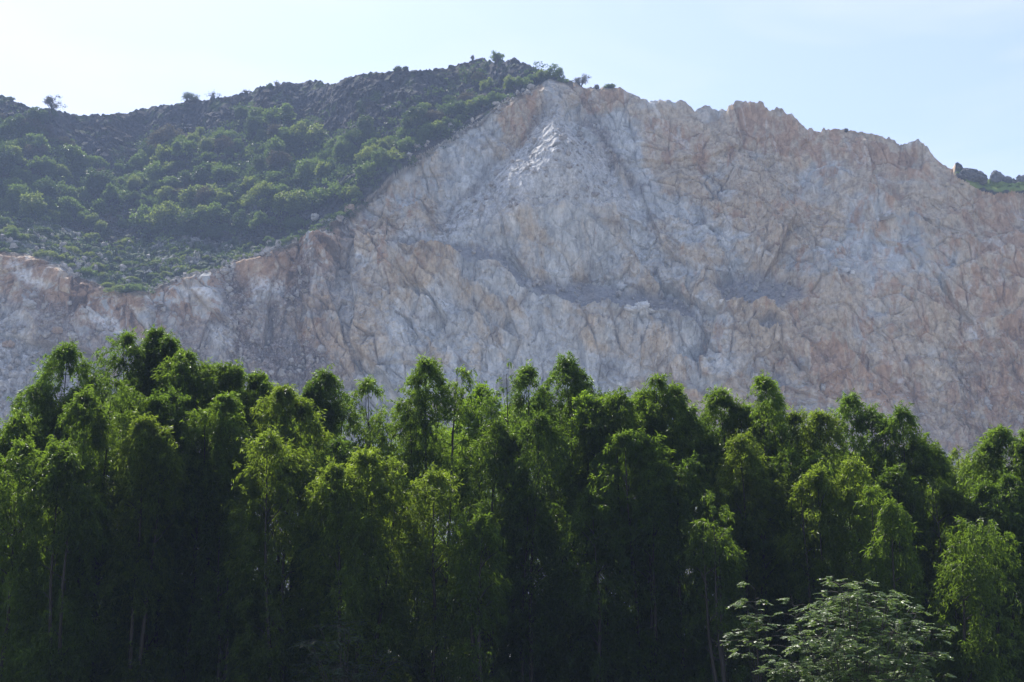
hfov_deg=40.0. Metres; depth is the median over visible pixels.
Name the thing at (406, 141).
hillside tree
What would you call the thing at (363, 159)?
hillside tree
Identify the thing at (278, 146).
hillside tree
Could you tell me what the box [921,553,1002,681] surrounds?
roadside tree
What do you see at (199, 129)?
hillside tree
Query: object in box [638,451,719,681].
roadside tree
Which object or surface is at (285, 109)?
hillside tree
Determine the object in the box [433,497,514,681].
roadside tree
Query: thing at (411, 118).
hillside tree
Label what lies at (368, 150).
hillside tree
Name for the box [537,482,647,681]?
roadside tree
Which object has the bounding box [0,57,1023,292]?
hill
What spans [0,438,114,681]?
roadside tree
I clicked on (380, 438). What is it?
roadside tree
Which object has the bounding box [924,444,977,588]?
roadside tree
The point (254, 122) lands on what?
hillside tree
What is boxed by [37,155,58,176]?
hillside tree
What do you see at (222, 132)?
hillside tree
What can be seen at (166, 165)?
hillside tree
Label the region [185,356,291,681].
roadside tree
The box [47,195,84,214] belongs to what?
hillside tree
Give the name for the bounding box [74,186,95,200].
hillside tree
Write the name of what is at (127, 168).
hillside tree
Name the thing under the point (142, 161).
hillside tree
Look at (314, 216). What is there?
boulder
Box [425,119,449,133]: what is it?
hillside tree
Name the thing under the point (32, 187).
hillside tree
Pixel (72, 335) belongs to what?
boulder
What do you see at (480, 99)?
hillside tree
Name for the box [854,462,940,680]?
roadside tree
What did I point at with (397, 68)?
crest shrub
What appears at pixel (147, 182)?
hillside tree
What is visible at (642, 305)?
boulder
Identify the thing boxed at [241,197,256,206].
hillside tree
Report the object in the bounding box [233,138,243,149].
hillside tree
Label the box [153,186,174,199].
hillside tree
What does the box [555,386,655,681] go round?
roadside tree
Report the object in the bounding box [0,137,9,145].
hillside tree
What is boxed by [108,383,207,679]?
roadside tree
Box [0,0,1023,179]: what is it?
sky
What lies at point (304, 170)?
hillside tree
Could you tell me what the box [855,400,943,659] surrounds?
roadside tree
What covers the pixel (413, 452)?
roadside tree
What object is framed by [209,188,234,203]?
hillside tree
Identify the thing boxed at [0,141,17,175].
hillside tree
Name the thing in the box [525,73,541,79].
hillside tree
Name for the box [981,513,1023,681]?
roadside tree
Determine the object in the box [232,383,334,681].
roadside tree
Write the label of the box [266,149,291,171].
hillside tree
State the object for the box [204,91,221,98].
crest shrub
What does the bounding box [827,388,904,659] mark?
roadside tree
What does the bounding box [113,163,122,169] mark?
hillside tree
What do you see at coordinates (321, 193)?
hillside tree
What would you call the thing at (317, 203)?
hillside tree
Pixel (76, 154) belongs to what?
hillside tree
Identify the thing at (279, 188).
hillside tree
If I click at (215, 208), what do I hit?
hillside tree
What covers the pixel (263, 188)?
hillside tree
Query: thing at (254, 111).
hillside tree
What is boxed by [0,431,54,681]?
roadside tree
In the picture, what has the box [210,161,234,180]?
hillside tree
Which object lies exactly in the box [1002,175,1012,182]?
rock outcrop
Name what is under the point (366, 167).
hillside tree
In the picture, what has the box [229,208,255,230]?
hillside tree
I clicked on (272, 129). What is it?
hillside tree
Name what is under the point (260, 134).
hillside tree
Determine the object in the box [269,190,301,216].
hillside tree
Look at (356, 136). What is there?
hillside tree
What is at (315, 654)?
feathery tree
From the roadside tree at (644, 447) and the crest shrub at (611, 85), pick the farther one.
the crest shrub at (611, 85)
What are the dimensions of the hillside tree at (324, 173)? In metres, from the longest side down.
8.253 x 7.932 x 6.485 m
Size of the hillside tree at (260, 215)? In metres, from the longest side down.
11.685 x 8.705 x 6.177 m
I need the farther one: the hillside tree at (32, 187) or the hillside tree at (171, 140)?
the hillside tree at (171, 140)
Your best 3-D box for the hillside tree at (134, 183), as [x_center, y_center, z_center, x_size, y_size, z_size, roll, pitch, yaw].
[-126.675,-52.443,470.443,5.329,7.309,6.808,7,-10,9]
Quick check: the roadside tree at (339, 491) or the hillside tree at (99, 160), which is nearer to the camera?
the roadside tree at (339, 491)
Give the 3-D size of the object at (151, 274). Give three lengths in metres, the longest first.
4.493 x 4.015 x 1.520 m
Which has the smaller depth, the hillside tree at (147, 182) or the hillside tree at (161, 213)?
the hillside tree at (161, 213)
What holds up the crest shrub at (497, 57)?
on the hill
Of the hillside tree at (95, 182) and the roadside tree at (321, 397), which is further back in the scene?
the hillside tree at (95, 182)
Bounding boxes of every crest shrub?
[42,92,65,110]
[181,91,199,102]
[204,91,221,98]
[266,83,274,88]
[393,66,401,71]
[490,50,504,62]
[573,73,589,86]
[603,83,615,87]
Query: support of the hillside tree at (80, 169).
on the hill
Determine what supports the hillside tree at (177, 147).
on the hill
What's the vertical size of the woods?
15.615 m
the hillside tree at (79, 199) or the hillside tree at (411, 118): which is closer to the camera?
the hillside tree at (411, 118)
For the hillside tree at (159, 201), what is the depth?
451.35 m
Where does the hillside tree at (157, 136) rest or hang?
on the hill
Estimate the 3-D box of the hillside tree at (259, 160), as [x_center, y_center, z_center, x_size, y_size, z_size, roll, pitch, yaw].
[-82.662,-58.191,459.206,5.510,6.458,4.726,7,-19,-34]
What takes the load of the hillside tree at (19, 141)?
on the hill
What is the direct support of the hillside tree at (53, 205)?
on the hill
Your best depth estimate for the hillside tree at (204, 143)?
477.70 m
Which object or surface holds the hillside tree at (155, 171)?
on the hill
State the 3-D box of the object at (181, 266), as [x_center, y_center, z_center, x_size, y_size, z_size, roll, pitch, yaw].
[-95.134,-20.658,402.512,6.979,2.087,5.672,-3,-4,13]
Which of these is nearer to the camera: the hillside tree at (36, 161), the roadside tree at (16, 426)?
the roadside tree at (16, 426)
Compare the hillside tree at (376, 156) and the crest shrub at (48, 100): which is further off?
the crest shrub at (48, 100)
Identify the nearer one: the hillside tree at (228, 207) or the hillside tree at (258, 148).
the hillside tree at (228, 207)
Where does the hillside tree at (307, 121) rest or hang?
on the hill
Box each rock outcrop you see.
[958,168,987,184]
[989,170,1002,182]
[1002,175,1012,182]
[1016,175,1023,181]
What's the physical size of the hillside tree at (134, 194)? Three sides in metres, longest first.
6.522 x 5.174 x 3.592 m
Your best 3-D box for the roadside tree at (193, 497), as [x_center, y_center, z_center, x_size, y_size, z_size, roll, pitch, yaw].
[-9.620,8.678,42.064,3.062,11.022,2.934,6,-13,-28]
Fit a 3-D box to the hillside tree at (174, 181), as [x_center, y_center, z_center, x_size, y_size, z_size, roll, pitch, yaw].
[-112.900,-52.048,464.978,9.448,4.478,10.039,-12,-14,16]
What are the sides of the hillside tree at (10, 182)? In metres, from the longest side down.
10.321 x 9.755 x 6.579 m
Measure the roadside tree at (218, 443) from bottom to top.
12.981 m
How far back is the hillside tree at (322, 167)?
439.00 m
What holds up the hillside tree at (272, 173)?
on the hill
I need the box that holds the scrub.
[0,60,550,293]
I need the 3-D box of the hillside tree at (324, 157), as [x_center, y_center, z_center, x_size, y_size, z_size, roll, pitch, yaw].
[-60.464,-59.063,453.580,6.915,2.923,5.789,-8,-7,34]
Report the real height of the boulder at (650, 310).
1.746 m
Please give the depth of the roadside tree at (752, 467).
42.76 m
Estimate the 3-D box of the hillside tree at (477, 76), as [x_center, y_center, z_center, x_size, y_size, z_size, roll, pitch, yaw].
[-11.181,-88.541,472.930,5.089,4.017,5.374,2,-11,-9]
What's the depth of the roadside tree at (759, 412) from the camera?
45.60 m
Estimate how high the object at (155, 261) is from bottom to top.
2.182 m
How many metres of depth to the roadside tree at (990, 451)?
44.66 m
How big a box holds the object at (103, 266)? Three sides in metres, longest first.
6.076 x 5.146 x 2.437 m
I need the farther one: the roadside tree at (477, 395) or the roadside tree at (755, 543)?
the roadside tree at (477, 395)
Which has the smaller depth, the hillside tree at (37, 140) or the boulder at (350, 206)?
the boulder at (350, 206)
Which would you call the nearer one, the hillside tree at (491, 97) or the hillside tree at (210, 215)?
the hillside tree at (210, 215)
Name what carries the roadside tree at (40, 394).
on the ground
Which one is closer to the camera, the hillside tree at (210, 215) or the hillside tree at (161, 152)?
the hillside tree at (210, 215)
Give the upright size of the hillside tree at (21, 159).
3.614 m
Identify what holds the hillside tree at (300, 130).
on the hill
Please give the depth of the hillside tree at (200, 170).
459.78 m
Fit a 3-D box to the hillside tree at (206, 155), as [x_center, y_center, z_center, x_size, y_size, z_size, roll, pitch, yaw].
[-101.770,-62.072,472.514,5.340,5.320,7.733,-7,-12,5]
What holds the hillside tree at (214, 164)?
on the hill
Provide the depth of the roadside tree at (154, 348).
47.55 m
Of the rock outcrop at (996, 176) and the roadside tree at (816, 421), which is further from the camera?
the rock outcrop at (996, 176)
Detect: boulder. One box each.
[2,340,15,348]
[8,371,18,378]
[22,298,36,308]
[51,326,63,333]
[67,331,77,340]
[311,213,318,220]
[344,204,354,211]
[624,304,637,312]
[635,301,649,311]
[646,308,654,313]
[842,267,850,272]
[879,212,896,219]
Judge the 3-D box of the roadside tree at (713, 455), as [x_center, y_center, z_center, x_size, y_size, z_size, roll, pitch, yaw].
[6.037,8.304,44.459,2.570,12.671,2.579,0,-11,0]
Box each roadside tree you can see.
[0,339,110,676]
[0,407,49,679]
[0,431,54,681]
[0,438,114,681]
[25,374,153,681]
[53,495,143,681]
[76,323,199,681]
[93,406,192,681]
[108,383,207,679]
[133,346,240,679]
[135,448,236,681]
[169,389,264,681]
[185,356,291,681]
[217,422,326,681]
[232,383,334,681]
[276,525,354,681]
[284,435,377,681]
[286,364,366,655]
[290,444,438,681]
[339,375,410,671]
[379,354,486,681]
[394,463,486,681]
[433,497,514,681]
[443,380,510,649]
[450,416,525,681]
[468,406,579,681]
[470,359,566,681]
[483,485,570,681]
[525,350,624,681]
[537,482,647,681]
[539,388,623,681]
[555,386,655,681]
[584,428,688,681]
[615,373,713,676]
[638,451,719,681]
[669,407,735,681]
[674,490,759,681]
[687,370,806,681]
[705,427,799,681]
[717,501,808,681]
[752,443,848,681]
[764,406,861,679]
[768,456,860,681]
[820,453,898,681]
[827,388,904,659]
[841,480,932,681]
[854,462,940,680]
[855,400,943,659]
[896,429,964,665]
[896,477,1000,681]
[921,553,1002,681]
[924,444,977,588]
[926,515,1023,681]
[953,423,1023,668]
[954,471,1023,681]
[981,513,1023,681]
[999,429,1023,645]
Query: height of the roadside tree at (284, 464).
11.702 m
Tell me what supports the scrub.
on the hill
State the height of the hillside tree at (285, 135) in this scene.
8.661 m
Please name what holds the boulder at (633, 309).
on the quarry cliff
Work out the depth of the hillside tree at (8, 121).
482.50 m
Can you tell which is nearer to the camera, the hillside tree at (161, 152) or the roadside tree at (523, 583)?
the roadside tree at (523, 583)
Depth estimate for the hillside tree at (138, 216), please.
443.44 m
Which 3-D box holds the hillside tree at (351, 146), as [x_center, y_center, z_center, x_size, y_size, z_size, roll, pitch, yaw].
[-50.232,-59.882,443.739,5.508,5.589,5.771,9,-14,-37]
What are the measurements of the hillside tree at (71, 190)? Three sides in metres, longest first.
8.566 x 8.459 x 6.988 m
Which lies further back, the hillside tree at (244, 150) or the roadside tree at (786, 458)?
the hillside tree at (244, 150)
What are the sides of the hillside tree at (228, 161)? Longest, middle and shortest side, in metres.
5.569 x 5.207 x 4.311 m
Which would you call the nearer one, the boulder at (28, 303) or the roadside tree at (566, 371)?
the roadside tree at (566, 371)
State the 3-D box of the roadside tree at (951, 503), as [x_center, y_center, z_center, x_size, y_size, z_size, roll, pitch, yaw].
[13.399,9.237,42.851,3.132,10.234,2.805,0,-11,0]
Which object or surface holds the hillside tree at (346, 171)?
on the hill
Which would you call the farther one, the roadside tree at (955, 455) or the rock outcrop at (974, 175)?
the rock outcrop at (974, 175)
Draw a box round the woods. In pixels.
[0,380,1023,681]
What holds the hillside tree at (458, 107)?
on the hill
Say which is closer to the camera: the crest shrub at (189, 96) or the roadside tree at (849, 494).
the roadside tree at (849, 494)
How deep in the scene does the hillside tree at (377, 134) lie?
446.69 m
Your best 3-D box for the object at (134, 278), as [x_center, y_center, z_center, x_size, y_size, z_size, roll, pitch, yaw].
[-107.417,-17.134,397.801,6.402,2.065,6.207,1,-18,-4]
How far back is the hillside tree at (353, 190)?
416.28 m
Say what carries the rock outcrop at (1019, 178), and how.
on the hill
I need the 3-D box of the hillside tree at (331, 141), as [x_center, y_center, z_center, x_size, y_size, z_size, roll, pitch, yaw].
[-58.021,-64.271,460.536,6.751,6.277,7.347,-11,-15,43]
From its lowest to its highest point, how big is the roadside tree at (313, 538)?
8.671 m
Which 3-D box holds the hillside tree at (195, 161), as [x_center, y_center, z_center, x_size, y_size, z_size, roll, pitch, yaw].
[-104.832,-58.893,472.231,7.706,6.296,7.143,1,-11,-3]
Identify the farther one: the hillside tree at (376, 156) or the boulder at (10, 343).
the hillside tree at (376, 156)
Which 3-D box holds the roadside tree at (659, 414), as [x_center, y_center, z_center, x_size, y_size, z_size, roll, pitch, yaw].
[4.779,7.782,44.593,3.522,13.749,3.229,0,-11,0]
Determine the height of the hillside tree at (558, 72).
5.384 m
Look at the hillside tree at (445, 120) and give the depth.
437.64 m
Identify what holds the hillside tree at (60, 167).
on the hill
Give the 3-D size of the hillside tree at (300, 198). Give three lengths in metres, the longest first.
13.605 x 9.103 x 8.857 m
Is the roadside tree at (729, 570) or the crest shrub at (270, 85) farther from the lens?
the crest shrub at (270, 85)
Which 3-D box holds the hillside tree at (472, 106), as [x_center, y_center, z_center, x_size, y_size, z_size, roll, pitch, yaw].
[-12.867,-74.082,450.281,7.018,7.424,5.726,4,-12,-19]
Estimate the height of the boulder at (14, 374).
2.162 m
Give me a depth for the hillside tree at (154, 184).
466.14 m
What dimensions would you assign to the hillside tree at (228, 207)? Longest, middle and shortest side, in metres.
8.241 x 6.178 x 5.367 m
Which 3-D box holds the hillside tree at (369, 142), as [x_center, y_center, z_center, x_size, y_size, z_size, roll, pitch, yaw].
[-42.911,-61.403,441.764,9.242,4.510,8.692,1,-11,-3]
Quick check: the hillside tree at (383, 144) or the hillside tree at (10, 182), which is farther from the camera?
the hillside tree at (10, 182)
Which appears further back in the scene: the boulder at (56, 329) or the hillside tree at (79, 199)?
the hillside tree at (79, 199)
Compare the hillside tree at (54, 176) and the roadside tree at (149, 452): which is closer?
the roadside tree at (149, 452)
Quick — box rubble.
[0,84,1023,423]
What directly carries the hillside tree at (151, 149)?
on the hill
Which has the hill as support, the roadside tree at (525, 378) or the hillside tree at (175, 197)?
the hillside tree at (175, 197)
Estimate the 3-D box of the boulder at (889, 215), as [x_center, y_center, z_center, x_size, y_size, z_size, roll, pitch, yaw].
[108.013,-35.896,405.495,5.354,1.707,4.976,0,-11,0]
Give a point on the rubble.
(224, 270)
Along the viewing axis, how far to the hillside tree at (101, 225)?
437.30 m
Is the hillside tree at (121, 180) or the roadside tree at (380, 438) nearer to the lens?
the roadside tree at (380, 438)
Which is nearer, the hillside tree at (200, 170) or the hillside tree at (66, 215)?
the hillside tree at (66, 215)
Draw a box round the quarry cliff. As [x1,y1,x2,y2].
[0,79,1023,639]
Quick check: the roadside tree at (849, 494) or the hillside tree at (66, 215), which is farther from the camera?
the hillside tree at (66, 215)
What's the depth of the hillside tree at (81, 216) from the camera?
442.69 m
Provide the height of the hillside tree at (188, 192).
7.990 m
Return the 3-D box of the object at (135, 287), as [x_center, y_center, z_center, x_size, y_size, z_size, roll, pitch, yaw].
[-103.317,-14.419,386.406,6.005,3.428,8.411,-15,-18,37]
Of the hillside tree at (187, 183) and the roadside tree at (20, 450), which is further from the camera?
the hillside tree at (187, 183)
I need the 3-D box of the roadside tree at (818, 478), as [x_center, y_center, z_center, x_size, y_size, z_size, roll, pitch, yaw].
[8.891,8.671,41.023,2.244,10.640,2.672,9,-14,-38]
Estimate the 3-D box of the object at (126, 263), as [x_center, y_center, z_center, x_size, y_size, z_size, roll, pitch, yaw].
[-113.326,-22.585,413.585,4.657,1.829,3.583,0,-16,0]
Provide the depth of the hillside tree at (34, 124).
487.58 m
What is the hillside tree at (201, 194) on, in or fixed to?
on the hill
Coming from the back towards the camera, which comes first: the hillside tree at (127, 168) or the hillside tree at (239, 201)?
the hillside tree at (127, 168)
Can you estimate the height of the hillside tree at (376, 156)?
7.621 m
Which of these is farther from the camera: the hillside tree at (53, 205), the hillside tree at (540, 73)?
the hillside tree at (540, 73)
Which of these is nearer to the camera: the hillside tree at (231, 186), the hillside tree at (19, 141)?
the hillside tree at (231, 186)
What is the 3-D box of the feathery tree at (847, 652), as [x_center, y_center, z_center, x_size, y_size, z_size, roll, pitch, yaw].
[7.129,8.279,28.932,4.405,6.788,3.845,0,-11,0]
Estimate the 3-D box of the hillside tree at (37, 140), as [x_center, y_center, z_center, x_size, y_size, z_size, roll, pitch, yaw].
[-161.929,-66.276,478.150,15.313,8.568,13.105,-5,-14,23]
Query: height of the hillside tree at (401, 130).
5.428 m
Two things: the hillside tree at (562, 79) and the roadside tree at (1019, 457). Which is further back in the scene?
the hillside tree at (562, 79)
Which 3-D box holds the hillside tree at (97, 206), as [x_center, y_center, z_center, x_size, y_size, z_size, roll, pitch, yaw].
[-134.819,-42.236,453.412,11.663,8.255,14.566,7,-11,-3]
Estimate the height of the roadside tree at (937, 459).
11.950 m
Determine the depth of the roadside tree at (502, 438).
43.29 m
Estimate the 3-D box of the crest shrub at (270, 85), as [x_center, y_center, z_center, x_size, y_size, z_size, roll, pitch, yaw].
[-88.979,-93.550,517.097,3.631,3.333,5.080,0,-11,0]
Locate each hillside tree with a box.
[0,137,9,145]
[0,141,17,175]
[1,112,26,134]
[1,177,30,190]
[3,139,22,151]
[5,144,23,157]
[5,183,29,206]
[8,138,27,149]
[11,116,43,127]
[15,156,28,164]
[17,191,47,219]
[20,133,55,150]
[22,144,48,157]
[23,155,50,171]
[24,106,49,124]
[29,177,50,190]
[33,175,58,199]
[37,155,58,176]
[39,196,62,210]
[43,172,67,182]
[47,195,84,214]
[48,207,73,222]
[49,135,75,145]
[52,163,69,176]
[56,143,86,166]
[56,180,76,195]
[64,194,82,203]
[69,164,90,174]
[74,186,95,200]
[74,210,95,222]
[75,155,109,168]
[79,167,115,193]
[79,198,108,214]
[80,213,98,227]
[93,219,107,231]
[99,182,127,201]
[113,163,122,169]
[117,174,132,184]
[122,160,140,173]
[124,173,142,191]
[124,190,140,200]
[128,204,166,226]
[129,149,150,168]
[130,171,146,185]
[134,194,163,205]
[138,185,156,197]
[140,142,155,157]
[141,175,150,187]
[143,160,170,181]
[143,200,183,227]
[146,123,188,148]
[148,179,160,188]
[149,144,176,164]
[152,198,165,207]
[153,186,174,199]
[156,176,183,187]
[161,161,178,172]
[167,134,188,147]
[170,135,197,156]
[170,186,191,195]
[172,195,187,200]
[173,200,191,210]
[175,207,214,232]
[178,161,215,181]
[178,183,224,203]
[182,176,195,187]
[186,131,200,143]
[188,155,205,171]
[190,201,236,223]
[192,185,214,205]
[195,205,215,224]
[196,126,205,135]
[198,136,214,152]
[200,150,216,161]
[207,162,218,169]
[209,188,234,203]
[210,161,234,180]
[212,126,236,141]
[213,135,235,152]
[219,157,233,167]
[220,201,237,213]
[224,182,248,195]
[226,194,247,210]
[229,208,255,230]
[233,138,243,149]
[234,105,247,118]
[237,144,250,154]
[240,175,260,188]
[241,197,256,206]
[242,149,253,159]
[243,114,262,133]
[246,180,274,196]
[248,106,262,122]
[248,210,277,229]
[251,154,266,169]
[252,128,269,143]
[256,197,271,209]
[257,146,268,153]
[261,102,297,124]
[264,135,285,159]
[264,171,284,183]
[266,124,281,138]
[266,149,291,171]
[269,183,288,196]
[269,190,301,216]
[276,127,303,147]
[277,178,287,185]
[284,189,313,214]
[288,119,326,143]
[293,157,318,187]
[295,119,311,126]
[308,156,337,179]
[309,178,350,201]
[313,160,335,185]
[314,197,328,208]
[317,153,330,159]
[323,135,340,150]
[332,138,350,159]
[338,167,350,176]
[339,185,362,201]
[343,127,368,144]
[344,142,358,156]
[353,143,381,160]
[354,160,379,177]
[355,114,374,133]
[357,157,369,164]
[361,137,377,147]
[369,132,380,138]
[369,146,392,168]
[375,135,395,151]
[376,147,417,163]
[396,125,411,138]
[397,136,423,151]
[399,104,430,128]
[422,109,447,119]
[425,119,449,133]
[434,99,468,116]
[439,116,461,127]
[463,100,480,115]
[471,71,485,80]
[472,94,492,105]
[479,77,493,90]
[485,91,505,103]
[502,74,514,90]
[511,76,533,86]
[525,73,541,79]
[536,68,550,79]
[547,63,563,77]
[556,75,571,82]
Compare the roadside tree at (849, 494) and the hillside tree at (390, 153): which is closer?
the roadside tree at (849, 494)
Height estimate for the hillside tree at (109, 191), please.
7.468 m
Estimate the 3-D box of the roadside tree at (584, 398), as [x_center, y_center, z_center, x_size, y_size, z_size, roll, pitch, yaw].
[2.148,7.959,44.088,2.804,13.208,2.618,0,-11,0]
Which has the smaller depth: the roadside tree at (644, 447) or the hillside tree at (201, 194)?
the roadside tree at (644, 447)
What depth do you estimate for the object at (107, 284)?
388.76 m
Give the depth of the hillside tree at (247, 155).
473.49 m
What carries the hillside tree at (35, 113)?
on the hill
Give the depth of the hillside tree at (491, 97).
450.33 m
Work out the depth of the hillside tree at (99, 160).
485.47 m
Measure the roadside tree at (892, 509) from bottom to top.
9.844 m
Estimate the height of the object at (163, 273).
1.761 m
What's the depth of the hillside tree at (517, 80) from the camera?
452.97 m
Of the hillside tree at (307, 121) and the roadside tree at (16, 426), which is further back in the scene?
the hillside tree at (307, 121)
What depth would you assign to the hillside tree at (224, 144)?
477.87 m
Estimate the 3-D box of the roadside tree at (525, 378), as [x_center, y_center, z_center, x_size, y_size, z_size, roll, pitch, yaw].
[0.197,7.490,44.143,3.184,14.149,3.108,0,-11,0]
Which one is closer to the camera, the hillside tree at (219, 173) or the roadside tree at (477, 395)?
the roadside tree at (477, 395)
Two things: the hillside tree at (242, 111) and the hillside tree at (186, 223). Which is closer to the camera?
the hillside tree at (186, 223)
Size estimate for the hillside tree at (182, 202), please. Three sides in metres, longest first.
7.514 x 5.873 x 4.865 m
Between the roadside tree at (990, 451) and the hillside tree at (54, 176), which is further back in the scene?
the hillside tree at (54, 176)
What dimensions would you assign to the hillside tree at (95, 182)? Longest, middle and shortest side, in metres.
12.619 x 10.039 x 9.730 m
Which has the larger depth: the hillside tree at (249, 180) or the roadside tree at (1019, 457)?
the hillside tree at (249, 180)
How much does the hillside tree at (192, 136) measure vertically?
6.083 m
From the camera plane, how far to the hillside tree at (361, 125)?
450.99 m
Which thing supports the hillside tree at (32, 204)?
on the hill
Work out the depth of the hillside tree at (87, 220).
441.18 m
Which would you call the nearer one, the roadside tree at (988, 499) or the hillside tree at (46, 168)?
the roadside tree at (988, 499)
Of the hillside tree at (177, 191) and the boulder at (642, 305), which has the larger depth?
the hillside tree at (177, 191)
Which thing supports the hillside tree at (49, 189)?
on the hill
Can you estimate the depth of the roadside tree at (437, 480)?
40.78 m
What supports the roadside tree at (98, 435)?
on the ground
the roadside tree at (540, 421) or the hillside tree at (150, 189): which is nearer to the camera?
the roadside tree at (540, 421)
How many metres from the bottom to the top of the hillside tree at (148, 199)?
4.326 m
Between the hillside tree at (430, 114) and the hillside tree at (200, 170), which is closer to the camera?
the hillside tree at (430, 114)
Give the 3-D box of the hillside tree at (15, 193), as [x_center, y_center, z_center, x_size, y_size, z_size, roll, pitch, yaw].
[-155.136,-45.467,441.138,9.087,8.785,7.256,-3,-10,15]
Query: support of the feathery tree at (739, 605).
on the ground
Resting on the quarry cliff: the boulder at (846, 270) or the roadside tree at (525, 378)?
the boulder at (846, 270)
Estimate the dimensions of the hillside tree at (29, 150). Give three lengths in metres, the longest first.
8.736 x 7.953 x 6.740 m
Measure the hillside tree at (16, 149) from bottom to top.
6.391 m
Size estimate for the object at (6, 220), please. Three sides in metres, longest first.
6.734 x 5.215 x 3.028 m
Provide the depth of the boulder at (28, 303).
382.09 m
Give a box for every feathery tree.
[287,616,413,681]
[720,581,801,681]
[753,576,958,681]
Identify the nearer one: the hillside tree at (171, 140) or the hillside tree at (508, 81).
the hillside tree at (508, 81)
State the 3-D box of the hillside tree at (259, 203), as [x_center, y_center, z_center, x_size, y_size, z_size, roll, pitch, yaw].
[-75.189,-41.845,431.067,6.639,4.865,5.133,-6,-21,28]
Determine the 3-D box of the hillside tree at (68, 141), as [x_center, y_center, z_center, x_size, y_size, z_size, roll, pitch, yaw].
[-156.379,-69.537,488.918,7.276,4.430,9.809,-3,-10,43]
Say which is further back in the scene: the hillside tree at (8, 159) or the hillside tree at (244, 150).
the hillside tree at (244, 150)
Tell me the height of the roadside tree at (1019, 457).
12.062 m
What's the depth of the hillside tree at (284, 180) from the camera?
441.04 m
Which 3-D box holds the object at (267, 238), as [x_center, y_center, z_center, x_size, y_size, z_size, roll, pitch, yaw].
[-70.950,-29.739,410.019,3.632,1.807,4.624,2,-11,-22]
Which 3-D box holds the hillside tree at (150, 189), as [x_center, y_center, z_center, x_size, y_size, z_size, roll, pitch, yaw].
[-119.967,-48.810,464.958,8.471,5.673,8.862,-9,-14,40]
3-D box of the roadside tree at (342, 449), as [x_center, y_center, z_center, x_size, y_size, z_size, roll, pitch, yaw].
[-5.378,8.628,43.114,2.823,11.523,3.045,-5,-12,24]
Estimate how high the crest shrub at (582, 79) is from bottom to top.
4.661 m
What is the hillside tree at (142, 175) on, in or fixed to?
on the hill
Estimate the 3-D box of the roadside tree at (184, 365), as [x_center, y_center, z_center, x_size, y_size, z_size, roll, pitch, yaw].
[-10.485,7.420,45.668,3.738,14.870,3.258,0,-11,0]
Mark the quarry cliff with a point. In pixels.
(922, 307)
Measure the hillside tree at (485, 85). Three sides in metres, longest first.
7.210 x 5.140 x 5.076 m
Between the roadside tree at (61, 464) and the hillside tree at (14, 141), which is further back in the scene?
the hillside tree at (14, 141)

